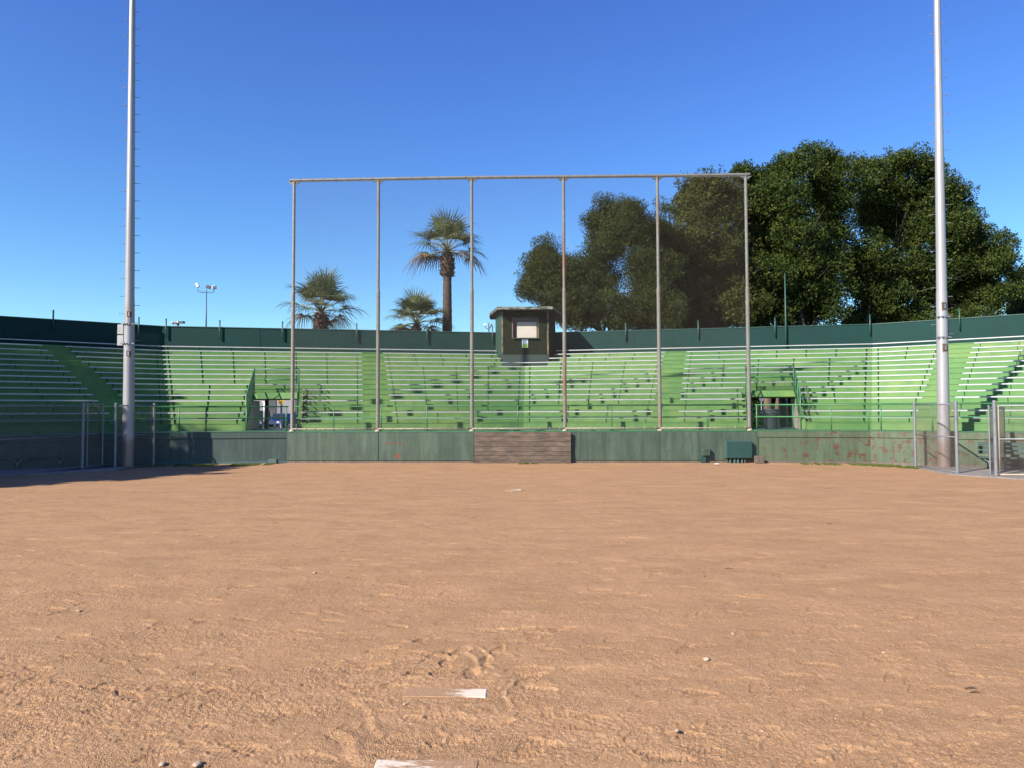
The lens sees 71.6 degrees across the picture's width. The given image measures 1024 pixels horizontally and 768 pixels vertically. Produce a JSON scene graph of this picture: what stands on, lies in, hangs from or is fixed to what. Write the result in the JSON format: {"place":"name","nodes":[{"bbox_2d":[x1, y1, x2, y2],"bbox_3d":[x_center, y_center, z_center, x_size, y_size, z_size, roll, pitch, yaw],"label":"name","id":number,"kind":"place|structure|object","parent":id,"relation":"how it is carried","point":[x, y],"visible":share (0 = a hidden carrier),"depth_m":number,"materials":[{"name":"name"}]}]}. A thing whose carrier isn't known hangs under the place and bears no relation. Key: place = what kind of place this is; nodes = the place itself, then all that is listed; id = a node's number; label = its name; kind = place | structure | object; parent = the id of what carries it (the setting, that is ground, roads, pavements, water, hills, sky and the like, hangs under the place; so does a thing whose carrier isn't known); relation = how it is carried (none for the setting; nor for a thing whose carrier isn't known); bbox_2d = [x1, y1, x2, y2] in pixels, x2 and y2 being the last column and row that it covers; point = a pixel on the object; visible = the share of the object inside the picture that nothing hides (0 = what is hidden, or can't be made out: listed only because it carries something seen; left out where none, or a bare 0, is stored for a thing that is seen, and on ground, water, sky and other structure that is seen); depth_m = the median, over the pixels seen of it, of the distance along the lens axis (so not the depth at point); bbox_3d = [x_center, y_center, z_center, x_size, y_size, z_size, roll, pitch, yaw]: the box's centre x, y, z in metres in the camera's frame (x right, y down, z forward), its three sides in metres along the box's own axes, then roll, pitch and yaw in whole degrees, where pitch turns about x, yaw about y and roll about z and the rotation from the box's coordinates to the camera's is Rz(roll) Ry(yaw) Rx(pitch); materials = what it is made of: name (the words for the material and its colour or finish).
{"place":"outdoors","nodes":[
{"label":"outdoors","id":0,"kind":"place"},
{"bbox_2d":[0,463,150,477],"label":"concrete apron","id":1,"kind":"object","parent":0,"point":[92,469],"visible":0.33,"depth_m":24.42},
{"bbox_2d":[0,456,70,468],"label":"player bench","id":2,"kind":"object","parent":1,"relation":"on","point":[8,459],"visible":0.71,"depth_m":25.13,"materials":[{"name":"metal"}]},
{"bbox_2d":[86,403,106,466],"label":"fence gate","id":3,"kind":"structure","parent":1,"relation":"on","point":[98,433],"depth_m":25.77,"materials":[{"name":"metal"}]},
{"bbox_2d":[255,400,296,413],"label":"grey building","id":4,"kind":"structure","parent":0,"point":[275,410],"depth_m":111.93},
{"bbox_2d":[262,424,296,428],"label":"parking lot","id":5,"kind":"structure","parent":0,"point":[275,426],"depth_m":75.88,"materials":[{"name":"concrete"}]},
{"bbox_2d":[195,283,216,326],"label":"floodlight mast","id":6,"kind":"object","parent":5,"relation":"on","point":[207,287],"visible":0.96,"depth_m":100.37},
{"bbox_2d":[269,413,296,427],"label":"parked car","id":7,"kind":"object","parent":5,"relation":"on","point":[274,422],"visible":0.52,"depth_m":74.65,"materials":[{"name":"blue metal"}]},
{"bbox_2d":[275,266,369,328],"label":"fan palm","id":8,"kind":"object","parent":5,"relation":"on","point":[328,285],"visible":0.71,"depth_m":46.00,"materials":[{"name":"plant"}]},
{"bbox_2d":[384,286,455,330],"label":"fan palm","id":9,"kind":"object","parent":5,"relation":"on","point":[407,304],"visible":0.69,"depth_m":47.96,"materials":[{"name":"plant"}]},
{"bbox_2d":[403,207,488,330],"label":"fan palm","id":10,"kind":"object","parent":5,"relation":"on","point":[451,224],"visible":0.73,"depth_m":50.01,"materials":[{"name":"plant"}]},
{"bbox_2d":[512,190,690,331],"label":"leafy tree","id":11,"kind":"object","parent":5,"relation":"on","point":[591,308],"visible":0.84,"depth_m":49.36,"materials":[{"name":"green plant"}]},
{"bbox_2d":[661,164,779,328],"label":"leafy tree","id":12,"kind":"object","parent":5,"relation":"on","point":[718,314],"visible":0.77,"depth_m":53.09,"materials":[{"name":"green plant"}]},
{"bbox_2d":[746,397,794,427],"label":"hedge","id":13,"kind":"object","parent":5,"relation":"on","point":[754,401],"visible":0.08,"depth_m":50.15,"materials":[{"name":"green plant"}]},
{"bbox_2d":[728,139,869,326],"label":"leafy tree","id":14,"kind":"object","parent":5,"relation":"on","point":[783,210],"visible":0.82,"depth_m":55.40,"materials":[{"name":"green plant"}]},
{"bbox_2d":[838,141,1023,324],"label":"leafy tree","id":15,"kind":"object","parent":5,"relation":"on","point":[895,206],"visible":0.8,"depth_m":59.38,"materials":[{"name":"green plant"}]},
{"bbox_2d":[1002,262,1023,314],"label":"dark tree","id":16,"kind":"object","parent":5,"relation":"on","point":[1018,305],"visible":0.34,"depth_m":66.14,"materials":[{"name":"green plant"}]},
{"bbox_2d":[0,463,1023,767],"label":"infield dirt","id":17,"kind":"structure","parent":0,"point":[754,533],"depth_m":7.24,"materials":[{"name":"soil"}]},
{"bbox_2d":[0,403,84,475],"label":"chain link fence","id":18,"kind":"object","parent":17,"relation":"on","point":[82,435],"visible":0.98,"depth_m":23.71,"materials":[{"name":"metal"}]},
{"bbox_2d":[117,0,139,467],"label":"light pole","id":19,"kind":"object","parent":17,"relation":"on","point":[126,336],"visible":0.97,"depth_m":26.52,"materials":[{"name":"metal"}]},
{"bbox_2d":[113,403,155,466],"bbox_3d":[-14.069,1.916,26.514,0.104,2.410,1.646,-1,-2,27],"label":"chain link fence","id":20,"kind":"object","parent":17,"relation":"on","point":[147,422],"visible":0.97,"depth_m":26.63,"materials":[{"name":"metal"}]},
{"bbox_2d":[148,463,273,466],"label":"grass","id":21,"kind":"structure","parent":17,"relation":"on","point":[234,464],"depth_m":27.38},
{"bbox_2d":[374,760,477,767],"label":"pitching rubber","id":22,"kind":"object","parent":17,"relation":"on","point":[427,764],"visible":1,"depth_m":4.21,"materials":[{"name":"rubber"}]},
{"bbox_2d":[403,688,486,697],"bbox_3d":[-0.495,2.308,5.281,0.610,0.030,0.152,0,-2,1],"label":"pitching rubber","id":23,"kind":"object","parent":17,"relation":"on","point":[467,693],"visible":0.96,"depth_m":5.27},
{"bbox_2d":[472,432,570,462],"bbox_3d":[0.379,2.510,28.057,3.879,1.235,0.270,0,-2,2],"label":"board panel","id":24,"kind":"object","parent":17,"relation":"on","point":[521,447],"visible":0.98,"depth_m":27.93,"materials":[{"name":"brown wood"}]},
{"bbox_2d":[724,441,751,462],"bbox_3d":[8.816,2.647,27.679,1.030,0.874,0.215,0,-2,0],"label":"electrical cabinet","id":25,"kind":"object","parent":17,"relation":"on","point":[734,450],"visible":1,"depth_m":27.58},
{"bbox_2d":[0,0,1023,331],"label":"sky","id":26,"kind":"structure","parent":0,"point":[239,100],"materials":[{"name":"blue"}]},
{"bbox_2d":[861,463,922,468],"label":"grass","id":27,"kind":"structure","parent":0,"point":[889,465],"depth_m":25.66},
{"bbox_2d":[904,465,1023,479],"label":"concrete floor","id":28,"kind":"structure","parent":0,"point":[974,471],"depth_m":22.92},
{"bbox_2d":[913,401,958,472],"bbox_3d":[14.293,1.755,24.005,0.116,2.350,2.698,0,-2,3],"label":"chain link fence","id":29,"kind":"object","parent":28,"relation":"on","point":[955,436],"visible":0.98,"depth_m":23.82,"materials":[{"name":"metal"}]},
{"bbox_2d":[928,0,952,467],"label":"light pole","id":30,"kind":"object","parent":28,"relation":"on","point":[942,339],"visible":0.98,"depth_m":25.23,"materials":[{"name":"metal"}]},
{"bbox_2d":[987,405,1005,474],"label":"fence gate","id":31,"kind":"structure","parent":28,"relation":"on","point":[991,437],"depth_m":22.59,"materials":[{"name":"metal"}]},
{"bbox_2d":[977,442,1023,464],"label":"player bench","id":32,"kind":"object","parent":28,"relation":"on","point":[986,450],"visible":0.52,"depth_m":23.75,"materials":[{"name":"metal"}]},
{"bbox_2d":[992,400,1023,475],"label":"chain link fence","id":33,"kind":"object","parent":28,"relation":"on","point":[995,445],"visible":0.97,"depth_m":21.73,"materials":[{"name":"metal"}]},
{"label":"ground","id":34,"kind":"structure","parent":0,"visible":0},
{"bbox_2d":[0,431,288,469],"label":"retaining wall","id":35,"kind":"structure","parent":34,"relation":"on","point":[188,448],"depth_m":27.92,"materials":[{"name":"paint"}]},
{"bbox_2d":[0,406,288,434],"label":"railing","id":36,"kind":"object","parent":35,"relation":"on","point":[169,418],"visible":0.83,"depth_m":27.78,"materials":[{"name":"grey"}]},
{"bbox_2d":[0,340,1023,435],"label":"grandstand","id":37,"kind":"object","parent":34,"relation":"on","point":[102,391],"visible":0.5,"depth_m":32.92,"materials":[{"name":"green paint"}]},
{"bbox_2d":[0,375,75,380],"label":"bleacher bench","id":38,"kind":"object","parent":37,"relation":"on","point":[68,377],"visible":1,"depth_m":30.46,"materials":[{"name":"metal"}]},
{"bbox_2d":[0,381,80,386],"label":"bleacher bench","id":39,"kind":"object","parent":37,"relation":"on","point":[31,382],"visible":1,"depth_m":29.96,"materials":[{"name":"metal"}]},
{"bbox_2d":[0,387,86,392],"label":"bleacher bench","id":40,"kind":"object","parent":37,"relation":"on","point":[36,388],"visible":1,"depth_m":29.59,"materials":[{"name":"metal"}]},
{"bbox_2d":[0,393,92,398],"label":"bleacher bench","id":41,"kind":"object","parent":37,"relation":"on","point":[40,394],"visible":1,"depth_m":29.05,"materials":[{"name":"metal"}]},
{"bbox_2d":[0,400,97,404],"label":"bleacher bench","id":42,"kind":"object","parent":37,"relation":"on","point":[49,400],"visible":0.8,"depth_m":28.90,"materials":[{"name":"metal"}]},
{"bbox_2d":[0,338,161,349],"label":"bleacher bench","id":43,"kind":"object","parent":37,"relation":"on","point":[88,343],"visible":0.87,"depth_m":34.43,"materials":[{"name":"metal"}]},
{"bbox_2d":[65,346,161,353],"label":"bleacher bench","id":44,"kind":"object","parent":37,"relation":"on","point":[110,348],"visible":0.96,"depth_m":34.88,"materials":[{"name":"metal"}]},
{"bbox_2d":[71,351,162,358],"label":"bleacher bench","id":45,"kind":"object","parent":37,"relation":"on","point":[157,355],"visible":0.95,"depth_m":34.56,"materials":[{"name":"metal"}]},
{"bbox_2d":[167,400,245,404],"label":"bleacher bench","id":46,"kind":"object","parent":37,"relation":"on","point":[207,401],"visible":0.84,"depth_m":31.70,"materials":[{"name":"metal"}]},
{"bbox_2d":[162,350,361,355],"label":"bleacher bench","id":47,"kind":"object","parent":37,"relation":"on","point":[264,352],"visible":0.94,"depth_m":37.25,"materials":[{"name":"metal"}]},
{"bbox_2d":[163,355,360,359],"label":"bleacher bench","id":48,"kind":"object","parent":37,"relation":"on","point":[260,356],"visible":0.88,"depth_m":36.77,"materials":[{"name":"metal"}]},
{"bbox_2d":[163,359,361,363],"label":"bleacher bench","id":49,"kind":"object","parent":37,"relation":"on","point":[201,360],"visible":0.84,"depth_m":36.09,"materials":[{"name":"metal"}]},
{"bbox_2d":[164,364,361,368],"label":"bleacher bench","id":50,"kind":"object","parent":37,"relation":"on","point":[265,365],"visible":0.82,"depth_m":35.72,"materials":[{"name":"metal"}]},
{"bbox_2d":[164,369,361,373],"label":"bleacher bench","id":51,"kind":"object","parent":37,"relation":"on","point":[262,369],"visible":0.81,"depth_m":35.17,"materials":[{"name":"metal"}]},
{"bbox_2d":[164,373,362,378],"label":"bleacher bench","id":52,"kind":"object","parent":37,"relation":"on","point":[260,374],"visible":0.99,"depth_m":34.57,"materials":[{"name":"metal"}]},
{"bbox_2d":[165,384,362,388],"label":"bleacher bench","id":53,"kind":"object","parent":37,"relation":"on","point":[171,385],"visible":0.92,"depth_m":33.54,"materials":[{"name":"metal"}]},
{"bbox_2d":[165,379,362,383],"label":"bleacher bench","id":54,"kind":"object","parent":37,"relation":"on","point":[249,379],"visible":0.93,"depth_m":33.93,"materials":[{"name":"metal"}]},
{"bbox_2d":[245,368,299,430],"bbox_3d":[-10.610,0.627,31.802,2.190,2.825,3.032,0,-2,-13],"label":"portal guard","id":55,"kind":"object","parent":37,"relation":"on","point":[251,390],"visible":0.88,"depth_m":33.01,"materials":[{"name":"green"}]},
{"bbox_2d":[162,346,496,353],"bbox_3d":[-9.544,-1.837,38.721,17.657,0.220,0.260,0,-2,-12],"label":"bleacher bench","id":56,"kind":"object","parent":37,"relation":"on","point":[199,347],"visible":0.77,"depth_m":38.39,"materials":[{"name":"metal"}]},
{"bbox_2d":[383,353,496,357],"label":"bleacher bench","id":57,"kind":"object","parent":37,"relation":"on","point":[440,354],"visible":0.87,"depth_m":39.14,"materials":[{"name":"metal"}]},
{"bbox_2d":[384,357,500,361],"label":"bleacher bench","id":58,"kind":"object","parent":37,"relation":"on","point":[442,358],"visible":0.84,"depth_m":38.66,"materials":[{"name":"metal"}]},
{"bbox_2d":[385,365,523,369],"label":"bleacher bench","id":59,"kind":"object","parent":37,"relation":"on","point":[448,366],"visible":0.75,"depth_m":37.26,"materials":[{"name":"metal"}]},
{"bbox_2d":[384,361,524,365],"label":"bleacher bench","id":60,"kind":"object","parent":37,"relation":"on","point":[452,362],"visible":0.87,"depth_m":37.95,"materials":[{"name":"metal"}]},
{"bbox_2d":[386,374,524,378],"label":"bleacher bench","id":61,"kind":"object","parent":37,"relation":"on","point":[450,375],"visible":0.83,"depth_m":36.03,"materials":[{"name":"metal"}]},
{"bbox_2d":[387,379,524,383],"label":"bleacher bench","id":62,"kind":"object","parent":37,"relation":"on","point":[456,380],"visible":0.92,"depth_m":35.59,"materials":[{"name":"metal"}]},
{"bbox_2d":[387,370,524,374],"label":"bleacher bench","id":63,"kind":"object","parent":37,"relation":"on","point":[488,371],"visible":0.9,"depth_m":36.83,"materials":[{"name":"metal"}]},
{"bbox_2d":[388,389,523,393],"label":"bleacher bench","id":64,"kind":"object","parent":37,"relation":"on","point":[456,389],"visible":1,"depth_m":34.16,"materials":[{"name":"metal"}]},
{"bbox_2d":[388,384,523,388],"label":"bleacher bench","id":65,"kind":"object","parent":37,"relation":"on","point":[458,384],"visible":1,"depth_m":34.83,"materials":[{"name":"metal"}]},
{"bbox_2d":[389,394,523,398],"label":"bleacher bench","id":66,"kind":"object","parent":37,"relation":"on","point":[488,395],"visible":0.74,"depth_m":33.62,"materials":[{"name":"metal"}]},
{"bbox_2d":[390,400,523,404],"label":"bleacher bench","id":67,"kind":"object","parent":37,"relation":"on","point":[453,400],"visible":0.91,"depth_m":32.86,"materials":[{"name":"metal"}]},
{"bbox_2d":[391,411,523,416],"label":"bleacher bench","id":68,"kind":"object","parent":37,"relation":"on","point":[437,412],"visible":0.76,"depth_m":31.58,"materials":[{"name":"metal"}]},
{"bbox_2d":[0,314,1023,353],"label":"parapet wall","id":69,"kind":"structure","parent":37,"relation":"on","point":[13,327],"depth_m":38.18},
{"bbox_2d":[294,404,752,430],"bbox_3d":[0.278,1.370,28.631,18.595,1.036,0.224,0,-2,2],"label":"railing","id":70,"kind":"object","parent":37,"relation":"on","point":[427,406],"visible":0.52,"depth_m":28.71,"materials":[{"name":"metal"}]},
{"bbox_2d":[489,306,561,365],"bbox_3d":[0.814,-2.425,40.766,4.260,3.425,4.350,0,-2,0],"label":"announcer booth","id":71,"kind":"object","parent":37,"relation":"on","point":[533,320],"visible":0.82,"depth_m":39.28,"materials":[{"name":"wood"}]},
{"bbox_2d":[512,317,538,338],"bbox_3d":[0.745,-3.101,39.330,1.494,1.216,0.320,0,-2,0],"label":"window","id":72,"kind":"structure","parent":71,"relation":"in","point":[531,324],"depth_m":39.43,"materials":[{"name":"white glass"}]},
{"bbox_2d":[525,411,651,415],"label":"bleacher bench","id":73,"kind":"object","parent":37,"relation":"on","point":[582,411],"visible":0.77,"depth_m":31.36,"materials":[{"name":"metal"}]},
{"bbox_2d":[524,399,654,403],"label":"bleacher bench","id":74,"kind":"object","parent":37,"relation":"on","point":[589,399],"visible":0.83,"depth_m":32.69,"materials":[{"name":"metal"}]},
{"bbox_2d":[524,393,655,398],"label":"bleacher bench","id":75,"kind":"object","parent":37,"relation":"on","point":[650,394],"visible":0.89,"depth_m":33.20,"materials":[{"name":"metal"}]},
{"bbox_2d":[524,388,656,393],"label":"bleacher bench","id":76,"kind":"object","parent":37,"relation":"on","point":[592,389],"visible":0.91,"depth_m":33.89,"materials":[{"name":"metal"}]},
{"bbox_2d":[525,378,656,383],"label":"bleacher bench","id":77,"kind":"object","parent":37,"relation":"on","point":[591,379],"visible":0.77,"depth_m":35.25,"materials":[{"name":"metal"}]},
{"bbox_2d":[524,383,657,388],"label":"bleacher bench","id":78,"kind":"object","parent":37,"relation":"on","point":[594,384],"visible":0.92,"depth_m":34.58,"materials":[{"name":"metal"}]},
{"bbox_2d":[525,364,656,369],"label":"bleacher bench","id":79,"kind":"object","parent":37,"relation":"on","point":[593,365],"visible":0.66,"depth_m":37.31,"materials":[{"name":"metal"}]},
{"bbox_2d":[525,373,656,378],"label":"bleacher bench","id":80,"kind":"object","parent":37,"relation":"on","point":[594,374],"visible":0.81,"depth_m":35.91,"materials":[{"name":"metal"}]},
{"bbox_2d":[525,369,656,374],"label":"bleacher bench","id":81,"kind":"object","parent":37,"relation":"on","point":[587,370],"visible":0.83,"depth_m":36.65,"materials":[{"name":"metal"}]},
{"bbox_2d":[525,360,662,365],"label":"bleacher bench","id":82,"kind":"object","parent":37,"relation":"on","point":[590,361],"visible":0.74,"depth_m":37.97,"materials":[{"name":"metal"}]},
{"bbox_2d":[549,356,662,361],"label":"bleacher bench","id":83,"kind":"object","parent":37,"relation":"on","point":[603,357],"visible":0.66,"depth_m":38.45,"materials":[{"name":"metal"}]},
{"bbox_2d":[556,352,664,356],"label":"bleacher bench","id":84,"kind":"object","parent":37,"relation":"on","point":[608,353],"visible":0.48,"depth_m":39.07,"materials":[{"name":"metal"}]},
{"bbox_2d":[556,343,871,353],"bbox_3d":[10.641,-1.907,38.748,16.631,0.220,0.260,-1,-2,12],"label":"bleacher bench","id":85,"kind":"object","parent":37,"relation":"on","point":[588,350],"visible":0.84,"depth_m":38.50,"materials":[{"name":"metal"}]},
{"bbox_2d":[760,409,779,428],"bbox_3d":[11.110,1.499,30.564,0.825,0.840,0.750,0,-2,0],"label":"trash bin","id":86,"kind":"object","parent":37,"relation":"on","point":[770,422],"visible":0.89,"depth_m":30.30,"materials":[{"name":"plastic"}]},
{"bbox_2d":[745,365,801,428],"bbox_3d":[11.284,0.515,30.834,2.114,2.825,3.482,-1,-2,17],"label":"portal guard","id":87,"kind":"object","parent":37,"relation":"on","point":[796,389],"visible":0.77,"depth_m":32.25,"materials":[{"name":"green"}]},
{"bbox_2d":[682,381,871,386],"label":"bleacher bench","id":88,"kind":"object","parent":37,"relation":"on","point":[865,382],"visible":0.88,"depth_m":32.87,"materials":[{"name":"metal"}]},
{"bbox_2d":[683,370,871,376],"bbox_3d":[12.701,-0.485,34.274,8.616,0.220,0.260,-1,-2,12],"label":"bleacher bench","id":89,"kind":"object","parent":37,"relation":"on","point":[865,371],"visible":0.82,"depth_m":34.13,"materials":[{"name":"metal"}]},
{"bbox_2d":[683,375,871,381],"bbox_3d":[12.454,-0.241,33.653,8.487,0.220,0.260,-1,-2,12],"label":"bleacher bench","id":90,"kind":"object","parent":37,"relation":"on","point":[865,376],"visible":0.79,"depth_m":33.33,"materials":[{"name":"metal"}]},
{"bbox_2d":[685,356,871,363],"bbox_3d":[13.445,-1.216,36.135,8.996,0.220,0.260,-1,-2,12],"label":"bleacher bench","id":91,"kind":"object","parent":37,"relation":"on","point":[865,357],"visible":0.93,"depth_m":35.96,"materials":[{"name":"metal"}]},
{"bbox_2d":[685,361,871,367],"bbox_3d":[13.196,-0.972,35.515,8.871,0.220,0.260,-1,-2,12],"label":"bleacher bench","id":92,"kind":"object","parent":37,"relation":"on","point":[829,362],"visible":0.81,"depth_m":35.29,"materials":[{"name":"metal"}]},
{"bbox_2d":[685,365,871,371],"bbox_3d":[12.948,-0.728,34.895,8.744,0.220,0.260,-1,-2,12],"label":"bleacher bench","id":93,"kind":"object","parent":37,"relation":"on","point":[866,366],"visible":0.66,"depth_m":34.64,"materials":[{"name":"metal"}]},
{"bbox_2d":[686,352,871,358],"bbox_3d":[13.694,-1.459,36.755,9.121,0.220,0.260,-1,-2,12],"label":"bleacher bench","id":94,"kind":"object","parent":37,"relation":"on","point":[835,353],"visible":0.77,"depth_m":36.67,"materials":[{"name":"metal"}]},
{"bbox_2d":[686,348,871,354],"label":"bleacher bench","id":95,"kind":"object","parent":37,"relation":"on","point":[835,349],"visible":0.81,"depth_m":37.26,"materials":[{"name":"metal"}]},
{"bbox_2d":[784,273,786,348],"bbox_3d":[14.812,-3.897,38.451,0.086,4.200,0.090,0,-2,0],"label":"mast","id":96,"kind":"object","parent":37,"relation":"on","point":[785,312],"visible":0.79,"depth_m":38.41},
{"bbox_2d":[800,386,871,391],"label":"bleacher bench","id":97,"kind":"object","parent":37,"relation":"on","point":[833,387],"visible":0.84,"depth_m":31.86,"materials":[{"name":"metal"}]},
{"bbox_2d":[872,336,1023,346],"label":"bleacher bench","id":98,"kind":"object","parent":37,"relation":"on","point":[911,342],"visible":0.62,"depth_m":34.91,"materials":[{"name":"metal"}]},
{"bbox_2d":[955,396,1023,401],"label":"bleacher bench","id":99,"kind":"object","parent":37,"relation":"on","point":[962,397],"visible":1,"depth_m":27.99,"materials":[{"name":"metal"}]},
{"bbox_2d":[287,430,758,462],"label":"backstop wall","id":100,"kind":"structure","parent":34,"relation":"on","point":[665,446],"depth_m":28.18,"materials":[{"name":"paint"}]},
{"bbox_2d":[289,173,752,431],"bbox_3d":[0.239,-3.273,28.439,18.718,10.321,0.280,0,-2,2],"label":"backstop fence","id":101,"kind":"object","parent":100,"relation":"on","point":[562,178],"visible":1,"depth_m":28.37,"materials":[{"name":"metal"}]},
{"bbox_2d":[755,430,1023,468],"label":"retaining wall","id":102,"kind":"structure","parent":34,"relation":"on","point":[842,446],"depth_m":26.96,"materials":[{"name":"paint"}]},
{"bbox_2d":[755,402,1023,431],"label":"railing","id":103,"kind":"object","parent":102,"relation":"on","point":[800,423],"visible":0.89,"depth_m":26.96,"materials":[{"name":"grey"}]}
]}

